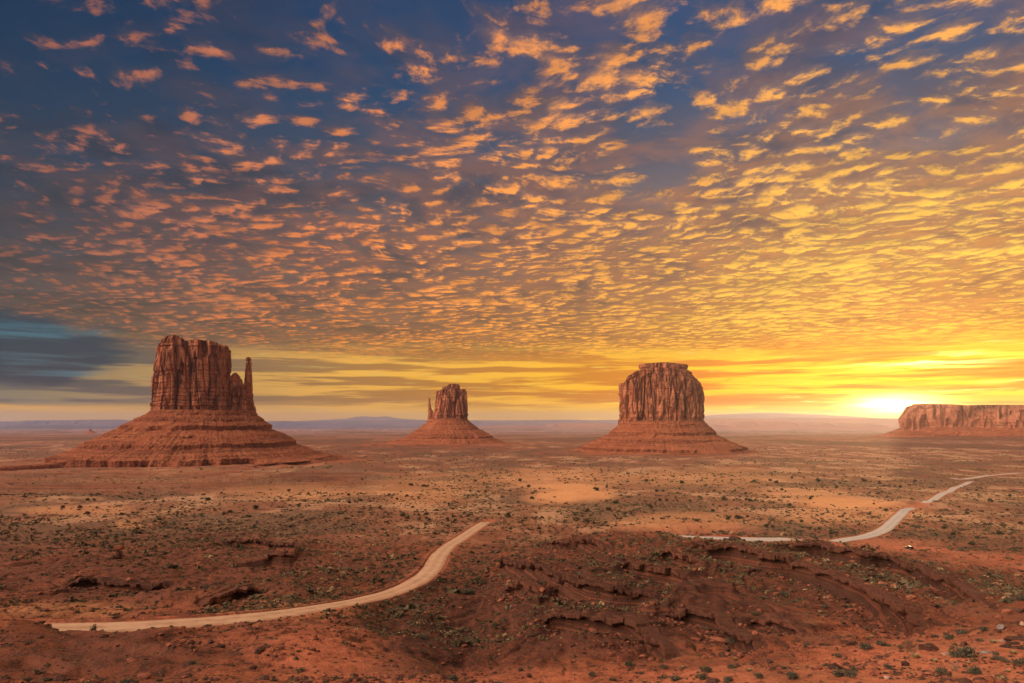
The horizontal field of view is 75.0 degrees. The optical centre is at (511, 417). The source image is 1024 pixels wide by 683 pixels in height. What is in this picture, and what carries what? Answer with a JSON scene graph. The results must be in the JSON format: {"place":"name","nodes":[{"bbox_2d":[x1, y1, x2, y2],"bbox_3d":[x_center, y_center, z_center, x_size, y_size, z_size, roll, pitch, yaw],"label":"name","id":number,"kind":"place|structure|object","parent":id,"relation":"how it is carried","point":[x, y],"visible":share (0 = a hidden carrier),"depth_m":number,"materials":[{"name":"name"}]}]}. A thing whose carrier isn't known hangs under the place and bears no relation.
{"place":"outdoors","nodes":[
{"label":"outdoors","id":0,"kind":"place"},
{"bbox_2d":[0,420,419,428],"bbox_3d":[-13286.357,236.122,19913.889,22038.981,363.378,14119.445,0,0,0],"label":"tableland","id":1,"kind":"structure","parent":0,"point":[73,424],"depth_m":20596.74,"materials":[{"name":"brown stone"}]},
{"bbox_2d":[44,522,490,631],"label":"road","id":2,"kind":"structure","parent":0,"point":[433,565],"depth_m":174.76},
{"bbox_2d":[308,416,414,420],"bbox_3d":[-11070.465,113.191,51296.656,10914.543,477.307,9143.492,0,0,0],"label":"mountains","id":3,"kind":"structure","parent":0,"point":[373,418],"depth_m":51774.90,"materials":[{"name":"stone"}]},
{"bbox_2d":[302,420,617,426],"bbox_3d":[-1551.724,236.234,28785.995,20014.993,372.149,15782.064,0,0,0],"label":"tableland","id":4,"kind":"structure","parent":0,"point":[416,423],"depth_m":29551.41,"materials":[{"name":"brown stone"}]},
{"bbox_2d":[0,428,1023,682],"bbox_3d":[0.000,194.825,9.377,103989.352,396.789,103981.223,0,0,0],"label":"ground","id":5,"kind":"structure","parent":0,"point":[108,658],"depth_m":329.19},
{"bbox_2d":[84,429,97,433],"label":"butte","id":6,"kind":"object","parent":5,"relation":"on","point":[90,431],"visible":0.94,"depth_m":9468.57,"materials":[{"name":"stone"}]},
{"bbox_2d":[111,545,124,558],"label":"balanced rock","id":7,"kind":"object","parent":5,"relation":"on","point":[119,553],"visible":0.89,"depth_m":325.19,"materials":[{"name":"stone"}]},
{"bbox_2d":[68,577,168,590],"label":"rock ledge","id":8,"kind":"object","parent":5,"relation":"on","point":[108,582],"visible":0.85,"depth_m":239.03,"materials":[{"name":"brown stone"}]},
{"bbox_2d":[117,677,137,682],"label":"sagebrush","id":9,"kind":"object","parent":5,"relation":"on","point":[125,680],"visible":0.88,"depth_m":58.94,"materials":[{"name":"green plant"}]},
{"bbox_2d":[0,335,344,470],"bbox_3d":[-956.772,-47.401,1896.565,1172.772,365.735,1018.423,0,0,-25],"label":"butte","id":10,"kind":"object","parent":5,"relation":"on","point":[202,412],"visible":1,"depth_m":1794.46,"materials":[{"name":"stone"}]},
{"bbox_2d":[188,660,197,664],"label":"sagebrush","id":11,"kind":"object","parent":5,"relation":"on","point":[192,662],"visible":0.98,"depth_m":77.11,"materials":[{"name":"green plant"}]},
{"bbox_2d":[198,586,260,606],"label":"rock ledge","id":12,"kind":"object","parent":5,"relation":"on","point":[216,598],"visible":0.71,"depth_m":204.97,"materials":[{"name":"brown stone"}]},
{"bbox_2d":[225,538,306,548],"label":"rock ledge","id":13,"kind":"object","parent":5,"relation":"on","point":[270,543],"visible":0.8,"depth_m":392.44,"materials":[{"name":"brown stone"}]},
{"bbox_2d":[267,551,296,560],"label":"rock ledge","id":14,"kind":"object","parent":5,"relation":"on","point":[279,553],"visible":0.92,"depth_m":311.15,"materials":[{"name":"brown stone"}]},
{"bbox_2d":[420,634,428,638],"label":"sagebrush","id":15,"kind":"object","parent":5,"relation":"on","point":[423,636],"visible":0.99,"depth_m":168.93,"materials":[{"name":"green plant"}]},
{"bbox_2d":[386,384,505,444],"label":"butte","id":16,"kind":"object","parent":5,"relation":"on","point":[448,422],"visible":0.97,"depth_m":3205.94,"materials":[{"name":"stone"}]},
{"bbox_2d":[448,674,458,680],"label":"sagebrush","id":17,"kind":"object","parent":5,"relation":"on","point":[452,677],"visible":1,"depth_m":74.46,"materials":[{"name":"green plant"}]},
{"bbox_2d":[462,588,472,593],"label":"sagebrush","id":18,"kind":"object","parent":5,"relation":"on","point":[468,590],"visible":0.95,"depth_m":255.28,"materials":[{"name":"green plant"}]},
{"bbox_2d":[0,445,1023,649],"bbox_3d":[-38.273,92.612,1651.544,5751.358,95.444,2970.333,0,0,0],"label":"scrub","id":19,"kind":"object","parent":5,"relation":"on","point":[469,641],"visible":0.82,"depth_m":359.43,"materials":[{"name":"green plant"}]},
{"bbox_2d":[0,532,1023,682],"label":"rubble","id":20,"kind":"object","parent":5,"relation":"on","point":[258,650],"visible":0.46,"depth_m":154.61,"materials":[{"name":"stone"}]},
{"bbox_2d":[0,535,1023,682],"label":"scrub","id":21,"kind":"object","parent":5,"relation":"on","point":[297,671],"visible":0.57,"depth_m":117.85,"materials":[{"name":"green plant"}]},
{"bbox_2d":[505,580,555,595],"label":"rock ledge","id":22,"kind":"object","parent":5,"relation":"on","point":[525,584],"visible":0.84,"depth_m":227.92,"materials":[{"name":"brown stone"}]},
{"bbox_2d":[497,557,659,598],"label":"rock ledge","id":23,"kind":"object","parent":5,"relation":"on","point":[580,583],"visible":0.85,"depth_m":213.30,"materials":[{"name":"brown stone"}]},
{"bbox_2d":[547,535,614,553],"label":"rock ledge","id":24,"kind":"object","parent":5,"relation":"on","point":[574,540],"visible":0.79,"depth_m":280.56,"materials":[{"name":"brown stone"}]},
{"bbox_2d":[588,671,595,676],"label":"sagebrush","id":25,"kind":"object","parent":5,"relation":"on","point":[591,674],"visible":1,"depth_m":125.75,"materials":[{"name":"green plant"}]},
{"bbox_2d":[542,610,676,658],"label":"rock ledge","id":26,"kind":"object","parent":5,"relation":"on","point":[652,638],"visible":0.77,"depth_m":167.74,"materials":[{"name":"brown stone"}]},
{"bbox_2d":[622,660,635,666],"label":"sagebrush","id":27,"kind":"object","parent":5,"relation":"on","point":[629,663],"visible":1,"depth_m":131.16,"materials":[{"name":"green plant"}]},
{"bbox_2d":[622,562,687,581],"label":"rock ledge","id":28,"kind":"object","parent":5,"relation":"on","point":[663,570],"visible":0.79,"depth_m":224.70,"materials":[{"name":"brown stone"}]},
{"bbox_2d":[572,362,759,455],"bbox_3d":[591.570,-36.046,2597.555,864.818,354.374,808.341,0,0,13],"label":"butte","id":29,"kind":"object","parent":5,"relation":"on","point":[661,408],"visible":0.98,"depth_m":2495.40,"materials":[{"name":"stone"}]},
{"bbox_2d":[668,674,682,681],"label":"sagebrush","id":30,"kind":"object","parent":5,"relation":"on","point":[675,677],"visible":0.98,"depth_m":74.38,"materials":[{"name":"green plant"}]},
{"bbox_2d":[661,548,710,568],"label":"rock ledge","id":31,"kind":"object","parent":5,"relation":"on","point":[684,557],"visible":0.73,"depth_m":243.21,"materials":[{"name":"brown stone"}]},
{"bbox_2d":[697,673,709,679],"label":"sagebrush","id":32,"kind":"object","parent":5,"relation":"on","point":[702,676],"visible":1,"depth_m":67.78,"materials":[{"name":"green plant"}]},
{"bbox_2d":[698,665,712,672],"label":"sagebrush","id":33,"kind":"object","parent":5,"relation":"on","point":[705,669],"visible":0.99,"depth_m":74.91,"materials":[{"name":"green plant"}]},
{"bbox_2d":[661,607,763,650],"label":"rock ledge","id":34,"kind":"object","parent":5,"relation":"on","point":[724,625],"visible":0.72,"depth_m":169.21,"materials":[{"name":"brown stone"}]},
{"bbox_2d":[704,635,726,642],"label":"fallen slab","id":35,"kind":"structure","parent":5,"relation":"on","point":[720,639],"depth_m":166.95,"materials":[{"name":"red stone"}]},
{"bbox_2d":[723,675,733,681],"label":"sagebrush","id":36,"kind":"object","parent":5,"relation":"on","point":[726,677],"visible":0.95,"depth_m":62.94,"materials":[{"name":"green plant"}]},
{"bbox_2d":[724,636,735,644],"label":"sagebrush","id":37,"kind":"object","parent":5,"relation":"on","point":[730,640],"visible":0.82,"depth_m":163.21,"materials":[{"name":"green plant"}]},
{"bbox_2d":[727,663,738,668],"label":"sagebrush","id":38,"kind":"object","parent":5,"relation":"on","point":[730,666],"visible":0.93,"depth_m":77.42,"materials":[{"name":"green plant"}]},
{"bbox_2d":[728,536,740,539],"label":"boulder","id":39,"kind":"object","parent":5,"relation":"on","point":[733,537],"visible":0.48,"depth_m":280.64,"materials":[{"name":"stone"}]},
{"bbox_2d":[753,672,765,678],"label":"sagebrush","id":40,"kind":"object","parent":5,"relation":"on","point":[757,675],"visible":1,"depth_m":66.00,"materials":[{"name":"green plant"}]},
{"bbox_2d":[750,614,806,632],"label":"rock ledge","id":41,"kind":"object","parent":5,"relation":"on","point":[770,619],"visible":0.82,"depth_m":161.42,"materials":[{"name":"brown stone"}]},
{"bbox_2d":[779,591,790,595],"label":"sagebrush","id":42,"kind":"object","parent":5,"relation":"on","point":[783,593],"visible":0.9,"depth_m":210.47,"materials":[{"name":"green plant"}]},
{"bbox_2d":[785,670,799,679],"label":"sagebrush","id":43,"kind":"object","parent":5,"relation":"on","point":[789,674],"visible":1,"depth_m":65.68,"materials":[{"name":"green plant"}]},
{"bbox_2d":[691,541,938,636],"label":"rock ledge","id":44,"kind":"object","parent":5,"relation":"on","point":[913,612],"visible":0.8,"depth_m":201.19,"materials":[{"name":"brown stone"}]},
{"bbox_2d":[828,667,845,676],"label":"sagebrush","id":45,"kind":"object","parent":5,"relation":"on","point":[838,673],"visible":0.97,"depth_m":65.59,"materials":[{"name":"green plant"}]},
{"bbox_2d":[841,668,857,677],"bbox_3d":[32.867,24.791,64.964,1.722,0.976,1.685,0,0,39],"label":"sagebrush","id":46,"kind":"object","parent":5,"relation":"on","point":[850,672],"visible":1,"depth_m":64.88,"materials":[{"name":"green plant"}]},
{"bbox_2d":[845,641,857,645],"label":"boulder","id":47,"kind":"object","parent":5,"relation":"on","point":[849,643],"visible":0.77,"depth_m":131.89,"materials":[{"name":"stone"}]},
{"bbox_2d":[856,642,872,649],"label":"sagebrush","id":48,"kind":"object","parent":5,"relation":"on","point":[863,645],"visible":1,"depth_m":127.69,"materials":[{"name":"green plant"}]},
{"bbox_2d":[875,640,885,645],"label":"sagebrush","id":49,"kind":"object","parent":5,"relation":"on","point":[880,643],"visible":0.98,"depth_m":130.47,"materials":[{"name":"green plant"}]},
{"bbox_2d":[784,541,988,604],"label":"rock ledge","id":50,"kind":"object","parent":5,"relation":"on","point":[952,580],"visible":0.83,"depth_m":233.84,"materials":[{"name":"brown stone"}]},
{"bbox_2d":[883,664,891,668],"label":"sagebrush","id":51,"kind":"object","parent":5,"relation":"on","point":[887,666],"visible":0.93,"depth_m":77.71,"materials":[{"name":"green plant"}]},
{"bbox_2d":[905,595,916,599],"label":"boulder","id":52,"kind":"object","parent":5,"relation":"on","point":[911,597],"visible":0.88,"depth_m":167.55,"materials":[{"name":"red stone"}]},
{"bbox_2d":[918,643,938,650],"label":"boulder","id":53,"kind":"object","parent":5,"relation":"on","point":[928,646],"visible":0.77,"depth_m":104.98,"materials":[{"name":"stone"}]},
{"bbox_2d":[933,667,949,673],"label":"sagebrush","id":54,"kind":"object","parent":5,"relation":"on","point":[941,669],"visible":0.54,"depth_m":72.10,"materials":[{"name":"green plant"}]},
{"bbox_2d":[872,404,1023,436],"bbox_3d":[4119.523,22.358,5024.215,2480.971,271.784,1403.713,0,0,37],"label":"mesa","id":55,"kind":"structure","parent":5,"relation":"on","point":[917,420],"depth_m":4978.66,"materials":[{"name":"stone"}]},
{"bbox_2d":[943,633,953,639],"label":"sagebrush","id":56,"kind":"object","parent":5,"relation":"on","point":[949,636],"visible":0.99,"depth_m":124.67,"materials":[{"name":"green plant"}]},
{"bbox_2d":[947,661,958,670],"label":"dead shrub","id":57,"kind":"object","parent":5,"relation":"on","point":[956,666],"visible":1,"depth_m":77.55,"materials":[{"name":"beige plant"}]},
{"bbox_2d":[946,648,965,657],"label":"sagebrush","id":58,"kind":"object","parent":5,"relation":"on","point":[954,653],"visible":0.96,"depth_m":94.80,"materials":[{"name":"green plant"}]},
{"bbox_2d":[954,628,968,634],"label":"sagebrush","id":59,"kind":"object","parent":5,"relation":"on","point":[961,631],"visible":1,"depth_m":126.52,"materials":[{"name":"green plant"}]},
{"bbox_2d":[959,641,966,645],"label":"boulder","id":60,"kind":"object","parent":5,"relation":"on","point":[963,643],"visible":0.54,"depth_m":112.95,"materials":[{"name":"stone"}]},
{"bbox_2d":[953,643,981,657],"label":"sagebrush","id":61,"kind":"object","parent":5,"relation":"on","point":[968,651],"visible":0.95,"depth_m":94.33,"materials":[{"name":"green plant"}]},
{"bbox_2d":[964,664,983,674],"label":"sagebrush","id":62,"kind":"object","parent":5,"relation":"on","point":[974,670],"visible":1,"depth_m":71.17,"materials":[{"name":"green plant"}]},
{"bbox_2d":[972,677,984,680],"bbox_3d":[42.935,24.163,61.281,0.980,0.791,0.954,0,0,-27],"label":"boulder","id":63,"kind":"object","parent":5,"relation":"on","point":[979,678],"visible":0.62,"depth_m":61.14,"materials":[{"name":"stone"}]},
{"bbox_2d":[977,626,990,630],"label":"sagebrush","id":64,"kind":"object","parent":5,"relation":"on","point":[983,628],"visible":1,"depth_m":124.47,"materials":[{"name":"green plant"}]},
{"bbox_2d":[978,650,991,653],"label":"boulder","id":65,"kind":"object","parent":5,"relation":"on","point":[983,651],"visible":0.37,"depth_m":96.59,"materials":[{"name":"grey stone"}]},
{"bbox_2d":[992,654,1003,659],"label":"sagebrush","id":66,"kind":"object","parent":5,"relation":"on","point":[996,657],"visible":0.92,"depth_m":82.15,"materials":[{"name":"green plant"}]},
{"bbox_2d":[995,615,1002,619],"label":"boulder","id":67,"kind":"object","parent":5,"relation":"on","point":[998,617],"visible":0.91,"depth_m":135.41,"materials":[{"name":"red stone"}]},
{"bbox_2d":[996,624,1004,629],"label":"boulder","id":68,"kind":"object","parent":5,"relation":"on","point":[1001,626],"visible":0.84,"depth_m":125.64,"materials":[{"name":"grey stone"}]},
{"bbox_2d":[998,657,1009,662],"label":"sagebrush","id":69,"kind":"object","parent":5,"relation":"on","point":[1005,660],"visible":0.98,"depth_m":80.92,"materials":[{"name":"green plant"}]},
{"bbox_2d":[1001,608,1013,614],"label":"boulder","id":70,"kind":"object","parent":5,"relation":"on","point":[1007,611],"visible":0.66,"depth_m":139.55,"materials":[{"name":"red stone"}]},
{"bbox_2d":[999,645,1023,648],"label":"boulder","id":71,"kind":"object","parent":5,"relation":"on","point":[1006,646],"visible":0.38,"depth_m":99.49,"materials":[{"name":"stone"}]},
{"bbox_2d":[1004,636,1023,640],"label":"boulder","id":72,"kind":"object","parent":5,"relation":"on","point":[1013,638],"visible":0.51,"depth_m":111.70,"materials":[{"name":"stone"}]},
{"bbox_2d":[1010,658,1023,663],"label":"sagebrush","id":73,"kind":"object","parent":5,"relation":"on","point":[1018,661],"visible":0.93,"depth_m":79.56,"materials":[{"name":"green plant"}]},
{"bbox_2d":[1013,592,1023,600],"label":"sagebrush","id":74,"kind":"object","parent":5,"relation":"on","point":[1020,595],"visible":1,"depth_m":169.50,"materials":[{"name":"green plant"}]},
{"bbox_2d":[1014,608,1023,611],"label":"boulder","id":75,"kind":"object","parent":5,"relation":"on","point":[1019,609],"visible":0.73,"depth_m":140.93,"materials":[{"name":"stone"}]},
{"bbox_2d":[0,0,1023,420],"label":"sky","id":76,"kind":"structure","parent":0,"point":[816,207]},
{"bbox_2d":[476,423,617,428],"bbox_3d":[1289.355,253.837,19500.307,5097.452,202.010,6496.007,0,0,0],"label":"mesas","id":77,"kind":"structure","parent":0,"point":[580,426],"depth_m":19781.91,"materials":[{"name":"brown stone"}]},
{"bbox_2d":[705,413,883,418],"bbox_3d":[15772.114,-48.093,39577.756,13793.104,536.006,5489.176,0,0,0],"label":"mountains","id":78,"kind":"structure","parent":0,"point":[765,415],"depth_m":39853.56,"materials":[{"name":"stone"}]},
{"bbox_2d":[704,418,899,428],"bbox_3d":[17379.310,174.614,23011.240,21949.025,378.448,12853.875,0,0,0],"label":"tableland","id":79,"kind":"structure","parent":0,"point":[891,423],"depth_m":23656.04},
{"bbox_2d":[679,481,971,542],"bbox_3d":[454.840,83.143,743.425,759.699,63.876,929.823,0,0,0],"label":"road","id":80,"kind":"structure","parent":0,"point":[892,522],"depth_m":475.76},
{"bbox_2d":[911,653,921,657],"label":"grass tuft","id":81,"kind":"object","parent":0,"point":[915,655],"visible":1,"depth_m":97.03,"materials":[{"name":"beige plant"}]},
{"bbox_2d":[951,473,1016,478],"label":"road","id":82,"kind":"structure","parent":0,"point":[984,476],"depth_m":1327.93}
]}

